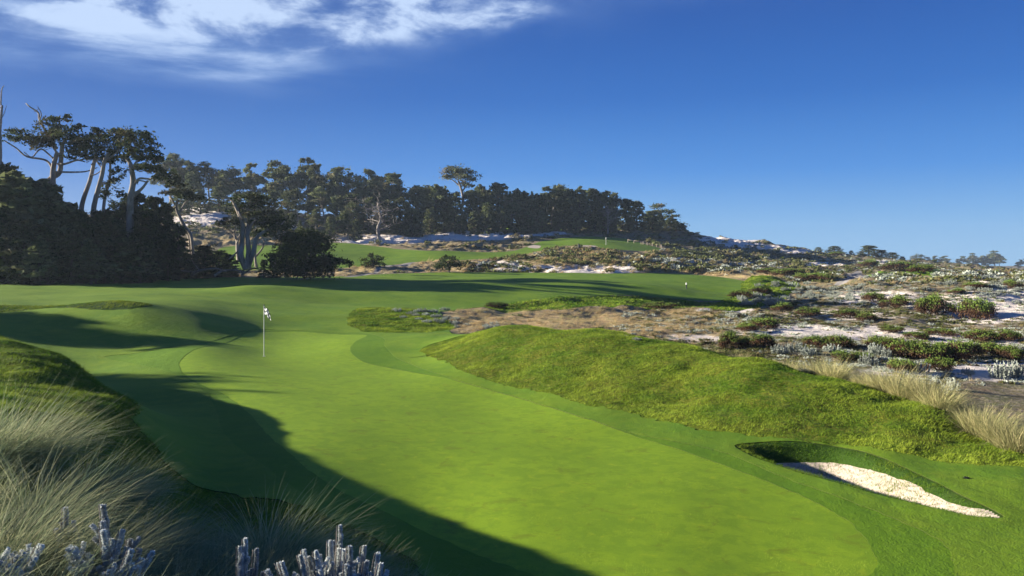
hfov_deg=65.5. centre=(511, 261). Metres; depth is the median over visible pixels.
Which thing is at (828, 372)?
dry tussock
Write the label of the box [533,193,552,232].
evergreen tree
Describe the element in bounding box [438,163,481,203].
umbrella pine
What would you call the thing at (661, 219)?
evergreen tree
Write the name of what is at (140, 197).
thicket tree
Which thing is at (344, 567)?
silver plant
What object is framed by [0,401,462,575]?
beach grass
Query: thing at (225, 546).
marram tussock
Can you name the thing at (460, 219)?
evergreen tree
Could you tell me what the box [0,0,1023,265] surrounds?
sky
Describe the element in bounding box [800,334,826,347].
heather bush
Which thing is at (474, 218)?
evergreen tree
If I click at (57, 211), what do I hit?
young pine
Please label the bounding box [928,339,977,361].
heather bush
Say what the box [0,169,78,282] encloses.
young pine
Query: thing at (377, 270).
cart path
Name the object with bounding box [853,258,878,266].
heather bush
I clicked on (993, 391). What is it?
dune ground
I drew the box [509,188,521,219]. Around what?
young pine
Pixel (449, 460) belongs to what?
putting green
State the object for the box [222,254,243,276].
dark bush
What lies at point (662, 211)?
windswept cypress
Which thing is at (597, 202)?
young pine
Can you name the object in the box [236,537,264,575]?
silver plant
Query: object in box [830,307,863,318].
heather bush
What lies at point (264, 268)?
dark bush
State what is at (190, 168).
pine tree
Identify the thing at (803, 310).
heather bush
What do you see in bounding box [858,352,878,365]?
silver clump
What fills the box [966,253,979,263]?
distant pine
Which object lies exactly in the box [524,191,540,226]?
young pine
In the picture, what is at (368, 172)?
pine tree
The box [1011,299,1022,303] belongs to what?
silver clump
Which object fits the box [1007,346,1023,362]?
heather bush
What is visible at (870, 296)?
heather bush
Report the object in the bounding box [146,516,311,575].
marram tussock
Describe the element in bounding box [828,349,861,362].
heather bush
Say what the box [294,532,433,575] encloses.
marram tussock
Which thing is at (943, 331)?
heather bush
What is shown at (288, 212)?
evergreen tree
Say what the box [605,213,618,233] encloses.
evergreen tree
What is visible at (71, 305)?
rough grass
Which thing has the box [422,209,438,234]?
evergreen tree
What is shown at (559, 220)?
evergreen tree
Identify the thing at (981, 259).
distant pine
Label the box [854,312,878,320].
heather bush
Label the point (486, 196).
evergreen tree
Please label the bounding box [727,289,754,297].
heather bush
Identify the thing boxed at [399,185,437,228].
evergreen tree
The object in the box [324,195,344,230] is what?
evergreen tree
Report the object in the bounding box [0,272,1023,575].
fairway
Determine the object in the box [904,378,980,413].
dry tussock
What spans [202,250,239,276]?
dark bush
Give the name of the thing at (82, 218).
thicket tree
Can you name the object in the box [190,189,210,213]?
evergreen tree
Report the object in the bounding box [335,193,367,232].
evergreen tree
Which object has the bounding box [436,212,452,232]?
evergreen tree
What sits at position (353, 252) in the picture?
fairway
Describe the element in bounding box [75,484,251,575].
marram tussock
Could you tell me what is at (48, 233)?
thicket tree
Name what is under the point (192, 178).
evergreen tree
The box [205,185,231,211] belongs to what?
evergreen tree
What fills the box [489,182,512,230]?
evergreen tree
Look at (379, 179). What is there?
pine tree
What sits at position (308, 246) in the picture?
dome tree
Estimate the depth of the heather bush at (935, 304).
66.35 m
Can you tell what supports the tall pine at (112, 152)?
on the dune ground at (993, 391)
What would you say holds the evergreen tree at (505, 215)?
on the dune ground at (993, 391)
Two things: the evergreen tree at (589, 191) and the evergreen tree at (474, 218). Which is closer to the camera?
the evergreen tree at (474, 218)
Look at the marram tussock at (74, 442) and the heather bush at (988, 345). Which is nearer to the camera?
the marram tussock at (74, 442)
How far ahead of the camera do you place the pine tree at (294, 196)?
201.49 m
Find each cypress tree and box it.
[210,221,254,260]
[216,192,298,269]
[251,231,276,266]
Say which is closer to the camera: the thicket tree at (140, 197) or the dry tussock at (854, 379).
the dry tussock at (854, 379)
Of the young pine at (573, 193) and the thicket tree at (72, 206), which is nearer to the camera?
the thicket tree at (72, 206)
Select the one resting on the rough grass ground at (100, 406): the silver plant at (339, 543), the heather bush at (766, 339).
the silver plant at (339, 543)
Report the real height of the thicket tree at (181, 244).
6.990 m
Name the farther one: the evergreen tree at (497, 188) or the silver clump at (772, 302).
the evergreen tree at (497, 188)
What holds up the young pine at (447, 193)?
on the dune ground at (993, 391)
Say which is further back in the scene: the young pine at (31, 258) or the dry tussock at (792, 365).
the young pine at (31, 258)
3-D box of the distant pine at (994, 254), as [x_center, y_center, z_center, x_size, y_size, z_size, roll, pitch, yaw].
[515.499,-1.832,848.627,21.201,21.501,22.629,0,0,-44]
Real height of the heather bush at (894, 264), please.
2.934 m
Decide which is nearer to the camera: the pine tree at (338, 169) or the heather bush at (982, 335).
the heather bush at (982, 335)
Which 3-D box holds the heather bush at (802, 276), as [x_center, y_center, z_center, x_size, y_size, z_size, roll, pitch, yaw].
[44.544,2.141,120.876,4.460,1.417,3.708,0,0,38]
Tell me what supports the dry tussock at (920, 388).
on the rough grass ground at (766, 390)
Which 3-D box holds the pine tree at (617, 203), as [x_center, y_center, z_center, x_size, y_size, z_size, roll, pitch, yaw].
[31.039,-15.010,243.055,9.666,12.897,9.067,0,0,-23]
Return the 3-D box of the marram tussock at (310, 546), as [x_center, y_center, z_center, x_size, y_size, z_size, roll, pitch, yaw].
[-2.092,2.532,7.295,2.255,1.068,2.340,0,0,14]
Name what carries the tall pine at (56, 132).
on the fairway at (178, 418)
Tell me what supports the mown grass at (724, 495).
on the fairway at (178, 418)
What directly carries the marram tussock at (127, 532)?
on the rough grass ground at (100, 406)
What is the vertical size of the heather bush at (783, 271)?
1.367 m
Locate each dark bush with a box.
[180,254,210,278]
[187,245,224,277]
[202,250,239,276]
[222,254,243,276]
[255,259,270,277]
[267,263,282,277]
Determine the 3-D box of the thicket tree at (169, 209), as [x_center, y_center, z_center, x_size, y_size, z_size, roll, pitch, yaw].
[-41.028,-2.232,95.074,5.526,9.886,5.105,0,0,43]
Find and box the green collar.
[105,329,954,575]
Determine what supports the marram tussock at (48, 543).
on the rough grass ground at (100, 406)
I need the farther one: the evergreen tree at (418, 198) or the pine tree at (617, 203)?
the pine tree at (617, 203)
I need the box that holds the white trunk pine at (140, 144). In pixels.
[115,126,170,235]
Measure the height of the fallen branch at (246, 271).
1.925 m
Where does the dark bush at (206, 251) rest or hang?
on the fairway at (178, 418)
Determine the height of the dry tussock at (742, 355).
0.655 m
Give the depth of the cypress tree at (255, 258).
103.78 m
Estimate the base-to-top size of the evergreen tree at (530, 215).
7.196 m
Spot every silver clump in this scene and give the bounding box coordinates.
[764,300,776,304]
[770,344,788,354]
[785,341,806,352]
[796,294,807,298]
[799,347,816,355]
[822,343,841,351]
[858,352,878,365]
[862,287,872,291]
[868,342,884,354]
[877,347,891,356]
[911,361,930,373]
[941,377,960,390]
[942,281,955,285]
[961,367,974,375]
[987,360,1011,379]
[995,285,1007,288]
[1001,359,1023,377]
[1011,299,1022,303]
[1013,343,1023,351]
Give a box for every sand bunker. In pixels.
[528,245,540,247]
[775,462,998,517]
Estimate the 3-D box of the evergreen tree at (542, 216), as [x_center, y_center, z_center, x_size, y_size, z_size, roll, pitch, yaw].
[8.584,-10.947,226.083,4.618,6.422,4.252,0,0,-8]
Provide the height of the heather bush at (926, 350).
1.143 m
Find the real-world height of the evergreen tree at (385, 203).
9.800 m
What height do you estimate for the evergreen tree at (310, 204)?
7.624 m
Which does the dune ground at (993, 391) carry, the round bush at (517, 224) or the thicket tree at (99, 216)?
the round bush at (517, 224)
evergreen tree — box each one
[168,188,192,216]
[183,171,204,206]
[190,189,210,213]
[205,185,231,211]
[229,192,244,209]
[262,191,279,217]
[279,197,299,223]
[302,201,317,226]
[322,216,337,237]
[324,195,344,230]
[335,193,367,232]
[357,197,381,234]
[370,199,396,234]
[384,197,413,233]
[387,216,400,234]
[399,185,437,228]
[399,208,426,237]
[412,185,439,228]
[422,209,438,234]
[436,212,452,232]
[443,191,467,229]
[452,215,466,234]
[460,190,479,227]
[467,211,481,234]
[472,188,499,230]
[476,202,497,220]
[478,205,498,233]
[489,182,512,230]
[495,208,514,234]
[518,211,538,234]
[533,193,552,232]
[536,212,548,232]
[539,192,556,228]
[550,212,571,231]
[553,188,578,229]
[577,188,604,228]
[591,190,619,230]
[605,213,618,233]
[617,198,638,231]
[620,200,650,229]
[622,216,637,231]
[644,211,658,231]
[645,210,665,231]
[654,215,667,229]
[663,217,677,230]
[673,220,680,229]
[678,223,684,230]
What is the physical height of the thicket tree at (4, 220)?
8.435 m
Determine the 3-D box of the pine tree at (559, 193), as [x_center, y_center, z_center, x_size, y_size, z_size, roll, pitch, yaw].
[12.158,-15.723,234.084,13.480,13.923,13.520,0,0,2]
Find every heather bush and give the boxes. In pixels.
[484,300,509,307]
[640,301,678,308]
[717,329,740,349]
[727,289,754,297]
[733,321,760,331]
[735,335,752,346]
[747,285,776,293]
[747,332,777,347]
[748,316,781,330]
[755,267,777,273]
[767,267,806,275]
[769,301,795,311]
[793,271,815,279]
[793,306,821,317]
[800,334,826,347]
[808,271,833,279]
[818,334,856,348]
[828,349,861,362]
[829,251,844,255]
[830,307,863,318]
[849,351,873,359]
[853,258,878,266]
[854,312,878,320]
[861,290,886,302]
[864,333,905,347]
[875,293,913,308]
[877,260,916,270]
[878,324,904,333]
[884,357,922,371]
[885,336,925,358]
[900,330,931,339]
[904,340,952,359]
[906,263,935,272]
[913,296,929,313]
[919,327,961,336]
[922,292,957,315]
[922,354,956,371]
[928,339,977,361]
[943,287,965,293]
[953,295,999,319]
[958,328,1003,341]
[962,281,990,287]
[962,340,986,359]
[980,342,999,352]
[984,342,1017,358]
[991,329,1023,340]
[1001,279,1023,288]
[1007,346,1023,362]
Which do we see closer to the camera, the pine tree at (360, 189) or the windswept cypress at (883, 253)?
the pine tree at (360, 189)
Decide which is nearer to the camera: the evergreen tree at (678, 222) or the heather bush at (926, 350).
the heather bush at (926, 350)
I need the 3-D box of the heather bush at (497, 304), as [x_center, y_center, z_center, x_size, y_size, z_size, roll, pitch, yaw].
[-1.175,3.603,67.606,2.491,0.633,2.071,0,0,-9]
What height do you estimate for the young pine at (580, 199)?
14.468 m
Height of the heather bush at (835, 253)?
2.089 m
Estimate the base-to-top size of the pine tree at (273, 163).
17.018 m
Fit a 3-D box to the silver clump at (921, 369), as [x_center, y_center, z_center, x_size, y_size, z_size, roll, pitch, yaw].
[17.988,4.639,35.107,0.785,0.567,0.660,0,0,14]
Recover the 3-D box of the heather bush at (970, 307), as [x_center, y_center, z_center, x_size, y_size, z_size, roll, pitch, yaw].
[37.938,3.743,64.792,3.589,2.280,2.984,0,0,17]
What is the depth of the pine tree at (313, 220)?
189.94 m
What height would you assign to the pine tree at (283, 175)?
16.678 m
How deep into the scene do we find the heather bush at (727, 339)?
43.00 m
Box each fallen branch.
[191,262,226,275]
[214,267,246,276]
[240,261,266,275]
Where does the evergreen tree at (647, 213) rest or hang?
on the dune ground at (993, 391)
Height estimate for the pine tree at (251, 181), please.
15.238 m
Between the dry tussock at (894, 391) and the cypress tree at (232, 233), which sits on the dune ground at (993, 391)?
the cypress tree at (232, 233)
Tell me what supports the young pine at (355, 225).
on the dune ground at (993, 391)
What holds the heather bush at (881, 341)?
on the dune ground at (993, 391)
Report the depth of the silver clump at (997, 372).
34.82 m
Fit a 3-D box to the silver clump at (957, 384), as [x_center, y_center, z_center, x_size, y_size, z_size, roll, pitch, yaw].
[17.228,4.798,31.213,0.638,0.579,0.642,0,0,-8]
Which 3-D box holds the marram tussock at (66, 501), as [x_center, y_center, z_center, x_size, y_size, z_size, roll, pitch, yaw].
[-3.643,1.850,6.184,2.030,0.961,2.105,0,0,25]
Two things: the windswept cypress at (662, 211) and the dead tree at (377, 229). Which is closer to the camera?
the dead tree at (377, 229)
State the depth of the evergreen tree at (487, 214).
213.39 m
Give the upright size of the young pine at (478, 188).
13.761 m
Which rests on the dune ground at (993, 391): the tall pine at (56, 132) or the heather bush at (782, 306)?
the heather bush at (782, 306)
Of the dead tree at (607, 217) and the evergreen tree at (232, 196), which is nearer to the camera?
the evergreen tree at (232, 196)
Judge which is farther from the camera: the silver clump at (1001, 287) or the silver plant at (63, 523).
the silver clump at (1001, 287)
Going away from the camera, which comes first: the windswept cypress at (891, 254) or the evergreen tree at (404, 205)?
the evergreen tree at (404, 205)
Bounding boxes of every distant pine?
[909,254,924,259]
[938,256,953,262]
[955,256,968,262]
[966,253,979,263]
[977,255,991,265]
[981,258,992,266]
[984,250,1005,265]
[993,254,1005,265]
[1014,259,1023,268]
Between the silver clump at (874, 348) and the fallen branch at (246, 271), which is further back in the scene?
the fallen branch at (246, 271)
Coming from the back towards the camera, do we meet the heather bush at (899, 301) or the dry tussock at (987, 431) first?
the heather bush at (899, 301)
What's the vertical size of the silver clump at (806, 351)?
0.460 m
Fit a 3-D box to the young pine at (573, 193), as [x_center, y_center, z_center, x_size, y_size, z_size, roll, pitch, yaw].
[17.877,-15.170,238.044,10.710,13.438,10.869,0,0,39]
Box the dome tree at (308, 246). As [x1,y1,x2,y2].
[262,226,353,279]
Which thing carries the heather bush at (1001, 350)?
on the dune ground at (993, 391)
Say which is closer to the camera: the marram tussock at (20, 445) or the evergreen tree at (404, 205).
the marram tussock at (20, 445)
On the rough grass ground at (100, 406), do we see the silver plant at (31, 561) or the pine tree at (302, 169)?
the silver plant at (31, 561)
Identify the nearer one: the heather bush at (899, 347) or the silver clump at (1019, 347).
the heather bush at (899, 347)
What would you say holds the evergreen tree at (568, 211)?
on the dune ground at (993, 391)
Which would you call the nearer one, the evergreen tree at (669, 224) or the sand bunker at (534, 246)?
the sand bunker at (534, 246)
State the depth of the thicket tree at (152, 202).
93.60 m
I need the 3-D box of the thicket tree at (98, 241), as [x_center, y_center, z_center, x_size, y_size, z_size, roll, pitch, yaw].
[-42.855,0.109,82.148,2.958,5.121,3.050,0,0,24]
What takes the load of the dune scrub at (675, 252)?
on the dune ground at (993, 391)
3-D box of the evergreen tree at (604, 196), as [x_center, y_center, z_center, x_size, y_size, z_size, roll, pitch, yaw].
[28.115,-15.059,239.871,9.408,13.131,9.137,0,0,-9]
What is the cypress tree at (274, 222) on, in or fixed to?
on the fairway at (178, 418)
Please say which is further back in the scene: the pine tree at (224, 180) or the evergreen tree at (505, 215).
the pine tree at (224, 180)
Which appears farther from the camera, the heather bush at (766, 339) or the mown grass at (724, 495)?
the heather bush at (766, 339)
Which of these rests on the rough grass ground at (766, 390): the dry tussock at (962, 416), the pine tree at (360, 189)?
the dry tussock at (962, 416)
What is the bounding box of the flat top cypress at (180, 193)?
[154,168,207,254]
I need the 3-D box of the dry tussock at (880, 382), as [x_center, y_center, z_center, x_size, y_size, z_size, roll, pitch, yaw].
[10.535,3.262,21.889,2.710,1.227,2.715,0,0,0]
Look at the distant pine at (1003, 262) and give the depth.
848.28 m
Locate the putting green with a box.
[179,331,877,575]
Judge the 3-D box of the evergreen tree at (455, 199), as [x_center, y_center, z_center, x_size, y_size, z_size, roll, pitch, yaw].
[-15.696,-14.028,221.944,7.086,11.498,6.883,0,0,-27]
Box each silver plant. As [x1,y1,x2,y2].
[0,543,44,575]
[53,507,79,573]
[63,503,154,575]
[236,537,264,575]
[263,539,389,575]
[333,524,355,575]
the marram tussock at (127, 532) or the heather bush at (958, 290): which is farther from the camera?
the heather bush at (958, 290)
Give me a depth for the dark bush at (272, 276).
97.76 m
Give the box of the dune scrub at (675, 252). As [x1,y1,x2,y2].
[171,203,1023,385]
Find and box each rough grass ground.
[0,340,419,575]
[423,325,1023,465]
[475,275,799,312]
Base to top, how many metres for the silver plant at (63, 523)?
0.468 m
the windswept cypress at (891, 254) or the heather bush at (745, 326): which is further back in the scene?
the windswept cypress at (891, 254)
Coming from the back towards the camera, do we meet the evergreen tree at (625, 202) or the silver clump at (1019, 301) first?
the evergreen tree at (625, 202)
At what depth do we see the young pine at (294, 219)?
195.84 m
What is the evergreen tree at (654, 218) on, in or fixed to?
on the dune ground at (993, 391)
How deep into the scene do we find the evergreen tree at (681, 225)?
257.64 m
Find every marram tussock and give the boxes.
[0,373,153,471]
[0,383,98,485]
[0,435,174,548]
[0,462,168,575]
[1,480,210,575]
[10,431,203,536]
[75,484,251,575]
[100,452,190,511]
[118,495,242,563]
[144,526,297,575]
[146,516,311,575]
[162,473,408,575]
[183,515,283,559]
[185,541,336,575]
[251,529,406,575]
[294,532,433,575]
[371,551,450,575]
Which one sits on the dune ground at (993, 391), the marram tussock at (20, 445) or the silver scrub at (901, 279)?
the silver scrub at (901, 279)
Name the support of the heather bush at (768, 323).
on the dune ground at (993, 391)
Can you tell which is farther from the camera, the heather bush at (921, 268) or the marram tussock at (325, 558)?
the heather bush at (921, 268)
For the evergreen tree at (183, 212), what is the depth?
204.38 m
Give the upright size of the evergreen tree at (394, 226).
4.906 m
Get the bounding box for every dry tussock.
[729,347,752,357]
[773,354,804,370]
[791,352,838,375]
[802,355,857,379]
[845,367,869,385]
[851,361,949,396]
[852,365,904,390]
[868,367,939,401]
[883,364,974,407]
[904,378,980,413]
[933,400,1022,442]
[949,403,1000,426]
[951,391,986,416]
[953,404,1023,446]
[965,411,1023,453]
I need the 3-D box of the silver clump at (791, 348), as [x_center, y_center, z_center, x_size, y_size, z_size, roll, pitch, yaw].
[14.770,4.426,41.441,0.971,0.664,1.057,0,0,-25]
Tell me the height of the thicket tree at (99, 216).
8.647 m
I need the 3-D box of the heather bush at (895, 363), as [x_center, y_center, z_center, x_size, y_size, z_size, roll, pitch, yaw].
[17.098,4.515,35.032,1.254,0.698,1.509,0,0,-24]
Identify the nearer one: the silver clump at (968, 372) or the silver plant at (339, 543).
the silver plant at (339, 543)
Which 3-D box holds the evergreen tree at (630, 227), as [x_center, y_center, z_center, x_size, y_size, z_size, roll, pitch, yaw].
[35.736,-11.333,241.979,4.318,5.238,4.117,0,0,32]
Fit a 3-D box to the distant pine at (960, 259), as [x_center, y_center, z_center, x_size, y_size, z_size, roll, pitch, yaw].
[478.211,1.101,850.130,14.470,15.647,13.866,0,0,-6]
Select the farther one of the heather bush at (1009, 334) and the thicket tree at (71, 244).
the thicket tree at (71, 244)
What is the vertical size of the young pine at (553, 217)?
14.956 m
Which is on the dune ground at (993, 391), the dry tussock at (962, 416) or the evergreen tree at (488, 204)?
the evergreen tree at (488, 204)
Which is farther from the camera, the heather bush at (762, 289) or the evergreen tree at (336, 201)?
the evergreen tree at (336, 201)
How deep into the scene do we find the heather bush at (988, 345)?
42.59 m
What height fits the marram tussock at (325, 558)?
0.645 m
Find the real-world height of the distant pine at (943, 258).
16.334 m
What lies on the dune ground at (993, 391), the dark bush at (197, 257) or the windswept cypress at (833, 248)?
the windswept cypress at (833, 248)
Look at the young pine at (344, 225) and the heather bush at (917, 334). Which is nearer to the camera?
the heather bush at (917, 334)
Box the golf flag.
[264,307,270,319]
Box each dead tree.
[345,191,403,239]
[599,200,619,233]
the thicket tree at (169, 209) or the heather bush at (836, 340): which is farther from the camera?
the thicket tree at (169, 209)
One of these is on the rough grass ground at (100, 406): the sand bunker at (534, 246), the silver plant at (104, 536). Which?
the silver plant at (104, 536)
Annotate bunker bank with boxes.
[735,441,1002,517]
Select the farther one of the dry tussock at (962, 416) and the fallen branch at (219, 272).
the fallen branch at (219, 272)
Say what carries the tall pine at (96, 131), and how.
on the fairway at (178, 418)
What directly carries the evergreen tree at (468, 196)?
on the dune ground at (993, 391)
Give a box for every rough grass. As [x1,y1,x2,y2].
[0,299,150,311]
[347,307,454,332]
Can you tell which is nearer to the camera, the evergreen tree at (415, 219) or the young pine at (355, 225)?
the young pine at (355, 225)
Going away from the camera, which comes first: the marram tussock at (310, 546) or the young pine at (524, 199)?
the marram tussock at (310, 546)
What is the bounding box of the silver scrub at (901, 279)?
[476,248,1023,385]
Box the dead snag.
[0,86,6,164]
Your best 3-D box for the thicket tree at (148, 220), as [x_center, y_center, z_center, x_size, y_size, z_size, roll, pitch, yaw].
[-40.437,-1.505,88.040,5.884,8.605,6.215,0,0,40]
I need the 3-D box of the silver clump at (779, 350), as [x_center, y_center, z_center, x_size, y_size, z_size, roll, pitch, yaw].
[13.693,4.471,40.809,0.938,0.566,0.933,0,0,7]
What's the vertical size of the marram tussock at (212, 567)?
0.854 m
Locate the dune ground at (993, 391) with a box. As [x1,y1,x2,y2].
[88,204,1023,428]
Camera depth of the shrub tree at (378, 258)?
121.76 m
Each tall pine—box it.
[2,103,98,184]
[71,126,112,210]
[90,125,137,216]
[95,152,129,211]
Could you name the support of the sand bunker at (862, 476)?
on the fairway at (178, 418)
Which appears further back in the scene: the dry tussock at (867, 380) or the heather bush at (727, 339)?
the heather bush at (727, 339)
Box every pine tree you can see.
[147,152,194,201]
[170,160,203,188]
[194,161,221,201]
[212,169,236,199]
[224,164,244,194]
[240,162,267,196]
[258,160,295,210]
[260,165,306,217]
[278,188,312,224]
[288,157,325,213]
[304,163,333,220]
[305,186,334,229]
[307,209,324,225]
[322,165,349,219]
[322,166,383,209]
[335,200,363,234]
[360,168,376,212]
[365,174,413,219]
[369,172,409,215]
[494,190,525,222]
[536,184,574,229]
[606,192,631,228]
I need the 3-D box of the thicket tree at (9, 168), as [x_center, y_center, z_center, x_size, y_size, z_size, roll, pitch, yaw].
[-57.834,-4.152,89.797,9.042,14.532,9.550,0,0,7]
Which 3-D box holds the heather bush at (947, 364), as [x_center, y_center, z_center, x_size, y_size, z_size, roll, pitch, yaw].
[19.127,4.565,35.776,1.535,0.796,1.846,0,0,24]
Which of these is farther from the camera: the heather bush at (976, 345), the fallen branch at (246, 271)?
the fallen branch at (246, 271)
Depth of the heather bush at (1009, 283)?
90.76 m
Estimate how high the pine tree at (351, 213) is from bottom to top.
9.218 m
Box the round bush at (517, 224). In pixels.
[506,215,536,233]
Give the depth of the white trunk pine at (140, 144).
87.77 m
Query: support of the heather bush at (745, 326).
on the dune ground at (993, 391)
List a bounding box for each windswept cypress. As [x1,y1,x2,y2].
[649,203,689,228]
[824,246,846,252]
[857,245,880,256]
[875,250,888,256]
[886,252,899,258]
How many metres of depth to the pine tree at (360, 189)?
227.54 m
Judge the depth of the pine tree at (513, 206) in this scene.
225.45 m
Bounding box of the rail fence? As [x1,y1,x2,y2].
[630,240,661,247]
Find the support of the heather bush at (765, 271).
on the dune ground at (993, 391)
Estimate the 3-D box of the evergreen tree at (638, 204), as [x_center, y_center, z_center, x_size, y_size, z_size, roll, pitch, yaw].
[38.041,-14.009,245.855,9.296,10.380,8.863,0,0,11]
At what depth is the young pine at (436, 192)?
222.12 m
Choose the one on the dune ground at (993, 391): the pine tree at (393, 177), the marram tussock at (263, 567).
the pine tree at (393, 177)
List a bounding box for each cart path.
[345,262,414,276]
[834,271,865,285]
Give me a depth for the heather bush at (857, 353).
38.93 m
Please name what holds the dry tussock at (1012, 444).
on the rough grass ground at (766, 390)
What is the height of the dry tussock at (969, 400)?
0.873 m
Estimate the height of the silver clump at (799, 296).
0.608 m
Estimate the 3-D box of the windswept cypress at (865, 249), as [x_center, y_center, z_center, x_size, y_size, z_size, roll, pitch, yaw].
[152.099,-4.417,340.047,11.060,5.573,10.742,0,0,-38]
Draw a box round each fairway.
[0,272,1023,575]
[214,236,660,270]
[868,269,941,276]
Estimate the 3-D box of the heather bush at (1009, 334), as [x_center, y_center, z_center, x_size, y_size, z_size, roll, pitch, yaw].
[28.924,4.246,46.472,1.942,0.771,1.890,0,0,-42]
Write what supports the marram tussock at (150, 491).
on the rough grass ground at (100, 406)
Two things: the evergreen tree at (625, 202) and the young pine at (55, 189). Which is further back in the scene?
the evergreen tree at (625, 202)
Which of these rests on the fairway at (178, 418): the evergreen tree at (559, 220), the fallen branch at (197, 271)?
the fallen branch at (197, 271)
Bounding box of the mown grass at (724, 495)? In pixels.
[527,399,1023,575]
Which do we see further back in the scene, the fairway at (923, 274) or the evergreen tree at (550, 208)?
the evergreen tree at (550, 208)
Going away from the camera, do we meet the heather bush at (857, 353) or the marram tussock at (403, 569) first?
the marram tussock at (403, 569)
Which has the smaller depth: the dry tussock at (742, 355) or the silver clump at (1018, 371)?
the dry tussock at (742, 355)
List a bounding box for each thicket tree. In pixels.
[0,162,18,176]
[0,209,32,283]
[0,217,52,284]
[18,226,76,284]
[31,196,67,282]
[54,231,86,283]
[60,211,95,283]
[62,203,78,214]
[78,238,106,283]
[88,209,118,280]
[105,201,138,235]
[117,191,146,226]
[123,210,181,281]
[139,195,172,274]
[154,203,192,274]
[160,225,197,278]
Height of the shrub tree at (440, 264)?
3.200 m
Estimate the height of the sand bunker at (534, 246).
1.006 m
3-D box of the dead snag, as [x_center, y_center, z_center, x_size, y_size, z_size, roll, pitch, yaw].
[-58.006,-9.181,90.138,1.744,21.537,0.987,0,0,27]
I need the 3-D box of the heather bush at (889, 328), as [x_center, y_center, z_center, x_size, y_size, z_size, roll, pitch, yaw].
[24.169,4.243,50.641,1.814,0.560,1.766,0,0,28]
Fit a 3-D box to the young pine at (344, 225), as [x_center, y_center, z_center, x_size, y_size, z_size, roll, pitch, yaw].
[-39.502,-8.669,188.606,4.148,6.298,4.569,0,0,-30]
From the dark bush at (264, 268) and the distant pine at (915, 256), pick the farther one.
the distant pine at (915, 256)
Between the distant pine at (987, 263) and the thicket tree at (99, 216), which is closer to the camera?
the thicket tree at (99, 216)
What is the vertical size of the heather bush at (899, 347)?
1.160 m
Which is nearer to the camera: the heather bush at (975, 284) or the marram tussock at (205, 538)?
the marram tussock at (205, 538)
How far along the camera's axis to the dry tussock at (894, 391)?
20.97 m
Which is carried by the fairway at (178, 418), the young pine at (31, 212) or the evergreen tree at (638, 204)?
the young pine at (31, 212)
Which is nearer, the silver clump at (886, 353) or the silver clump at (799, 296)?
the silver clump at (886, 353)
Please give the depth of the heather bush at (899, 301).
71.50 m
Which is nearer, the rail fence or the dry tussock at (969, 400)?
the dry tussock at (969, 400)
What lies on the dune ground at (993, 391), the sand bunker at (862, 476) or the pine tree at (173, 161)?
the pine tree at (173, 161)
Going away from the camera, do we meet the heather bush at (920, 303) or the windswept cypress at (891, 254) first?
the heather bush at (920, 303)
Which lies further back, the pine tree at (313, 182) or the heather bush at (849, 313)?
the pine tree at (313, 182)
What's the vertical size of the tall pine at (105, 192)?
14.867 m
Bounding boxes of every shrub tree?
[357,252,386,266]
[431,254,464,272]
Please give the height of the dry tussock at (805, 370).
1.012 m
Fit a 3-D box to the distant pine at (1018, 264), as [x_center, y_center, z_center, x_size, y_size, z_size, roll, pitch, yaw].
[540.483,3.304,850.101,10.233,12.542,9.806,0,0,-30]
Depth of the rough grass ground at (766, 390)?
21.78 m
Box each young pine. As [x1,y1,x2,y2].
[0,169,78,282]
[0,181,78,283]
[11,235,63,284]
[17,200,85,281]
[33,178,86,212]
[289,213,297,224]
[336,213,351,236]
[347,219,363,240]
[412,184,457,228]
[434,185,450,222]
[465,184,485,221]
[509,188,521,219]
[510,190,537,222]
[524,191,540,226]
[548,184,566,220]
[560,189,587,223]
[565,186,595,227]
[585,190,608,223]
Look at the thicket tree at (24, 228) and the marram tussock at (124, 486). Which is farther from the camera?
the thicket tree at (24, 228)

